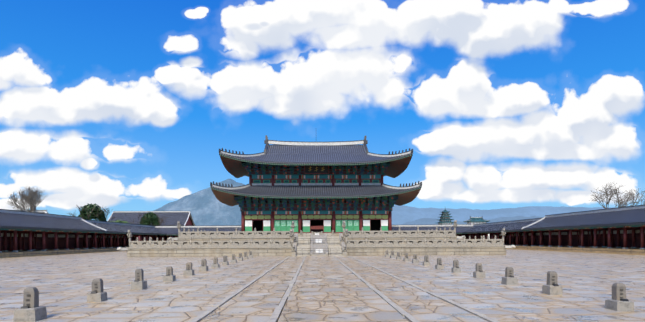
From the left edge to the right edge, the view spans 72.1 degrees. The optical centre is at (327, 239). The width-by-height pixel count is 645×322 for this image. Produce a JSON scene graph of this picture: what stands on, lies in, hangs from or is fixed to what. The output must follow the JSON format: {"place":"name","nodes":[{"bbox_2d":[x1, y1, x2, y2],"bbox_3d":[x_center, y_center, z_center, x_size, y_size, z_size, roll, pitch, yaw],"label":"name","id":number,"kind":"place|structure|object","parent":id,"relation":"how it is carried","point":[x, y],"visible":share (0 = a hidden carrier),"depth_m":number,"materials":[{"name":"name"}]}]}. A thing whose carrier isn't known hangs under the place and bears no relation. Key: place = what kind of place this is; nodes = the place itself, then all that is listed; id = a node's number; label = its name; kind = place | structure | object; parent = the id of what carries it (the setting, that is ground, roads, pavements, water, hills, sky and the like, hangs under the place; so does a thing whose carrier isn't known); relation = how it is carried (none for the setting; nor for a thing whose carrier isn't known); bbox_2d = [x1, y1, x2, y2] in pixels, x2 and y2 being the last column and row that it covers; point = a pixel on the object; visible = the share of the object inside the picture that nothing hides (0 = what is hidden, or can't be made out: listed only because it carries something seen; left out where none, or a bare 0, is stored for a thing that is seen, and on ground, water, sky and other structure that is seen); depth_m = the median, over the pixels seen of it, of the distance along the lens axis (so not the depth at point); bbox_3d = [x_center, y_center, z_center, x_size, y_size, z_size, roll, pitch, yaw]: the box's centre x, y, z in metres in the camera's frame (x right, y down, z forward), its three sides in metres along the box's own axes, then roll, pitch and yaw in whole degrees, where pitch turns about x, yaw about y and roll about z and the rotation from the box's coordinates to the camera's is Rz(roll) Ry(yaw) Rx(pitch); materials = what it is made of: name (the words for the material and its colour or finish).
{"place":"outdoors","nodes":[
{"label":"outdoors","id":0,"kind":"place"},
{"bbox_2d":[0,209,174,257],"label":"corridor","id":1,"kind":"object","parent":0,"point":[26,234],"visible":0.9,"depth_m":75.11,"materials":[{"name":"grey tile"}]},
{"bbox_2d":[107,211,194,240],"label":"hall","id":2,"kind":"structure","parent":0,"point":[184,218],"depth_m":187.33,"materials":[{"name":"tile"}]},
{"bbox_2d":[153,179,244,225],"bbox_3d":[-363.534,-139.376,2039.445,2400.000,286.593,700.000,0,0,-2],"label":"mountain","id":3,"kind":"structure","parent":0,"point":[206,207],"depth_m":1792.28,"materials":[{"name":"blue"}]},
{"bbox_2d":[140,224,484,240],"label":"stone terrace","id":4,"kind":"structure","parent":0,"point":[173,230],"depth_m":123.30,"materials":[{"name":"grey stone"}]},
{"bbox_2d":[0,249,644,321],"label":"courtyard paving","id":5,"kind":"structure","parent":0,"point":[62,284],"depth_m":20.74,"materials":[{"name":"beige stone"}]},
{"bbox_2d":[117,220,515,256],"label":"stone terrace","id":6,"kind":"structure","parent":5,"relation":"on","point":[204,243],"depth_m":57.37,"materials":[{"name":"stone"}]},
{"bbox_2d":[210,135,421,236],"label":"palace hall","id":7,"kind":"structure","parent":6,"relation":"on","point":[326,187],"depth_m":90.53,"materials":[{"name":"grey wood"}]},
{"bbox_2d":[13,250,634,321],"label":"rank stones","id":8,"kind":"object","parent":5,"relation":"on","point":[30,310],"visible":1,"depth_m":15.99,"materials":[{"name":"grey stone"}]},
{"bbox_2d":[189,256,498,321],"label":"stone walkway","id":9,"kind":"structure","parent":5,"relation":"on","point":[329,289],"depth_m":14.62,"materials":[{"name":"stone"}]},
{"bbox_2d":[0,0,644,220],"label":"sky","id":10,"kind":"structure","parent":0,"point":[115,105],"materials":[{"name":"blue"}]},
{"bbox_2d":[401,216,543,224],"bbox_3d":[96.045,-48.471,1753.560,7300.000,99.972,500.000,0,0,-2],"label":"hill range","id":11,"kind":"structure","parent":0,"point":[426,221],"depth_m":1712.84,"materials":[{"name":"blue"}]},
{"bbox_2d":[463,216,489,238],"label":"museum pavilion","id":12,"kind":"structure","parent":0,"point":[476,220],"depth_m":454.52,"materials":[{"name":"teal wood"}]},
{"bbox_2d":[392,205,617,224],"bbox_3d":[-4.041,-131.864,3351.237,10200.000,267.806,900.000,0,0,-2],"label":"hill range","id":13,"kind":"structure","parent":0,"point":[402,215],"depth_m":3206.65,"materials":[{"name":"blue"}]},
{"label":"ground","id":14,"kind":"structure","parent":0,"visible":0},
{"bbox_2d":[8,187,47,211],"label":"bare tree","id":15,"kind":"object","parent":14,"relation":"on","point":[30,200],"visible":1,"depth_m":96.52,"materials":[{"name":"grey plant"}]},
{"bbox_2d":[17,210,48,213],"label":"hall","id":16,"kind":"structure","parent":14,"relation":"on","point":[41,211],"depth_m":97.63,"materials":[{"name":"tile"}]},
{"bbox_2d":[67,203,114,221],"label":"evergreen tree","id":17,"kind":"object","parent":14,"relation":"on","point":[91,212],"visible":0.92,"depth_m":117.17,"materials":[{"name":"green plant"}]},
{"bbox_2d":[132,211,167,225],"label":"evergreen tree","id":18,"kind":"object","parent":14,"relation":"on","point":[149,218],"visible":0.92,"depth_m":162.89,"materials":[{"name":"green plant"}]},
{"bbox_2d":[435,209,467,224],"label":"pagoda","id":19,"kind":"object","parent":14,"relation":"on","point":[444,219],"visible":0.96,"depth_m":429.26,"materials":[{"name":"teal wood"}]},
{"bbox_2d":[463,205,644,254],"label":"corridor","id":20,"kind":"object","parent":14,"relation":"on","point":[619,230],"visible":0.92,"depth_m":73.40,"materials":[{"name":"grey tile"}]},
{"bbox_2d":[589,182,644,208],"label":"bare tree","id":21,"kind":"object","parent":14,"relation":"on","point":[622,200],"visible":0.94,"depth_m":95.68,"materials":[{"name":"brown plant"}]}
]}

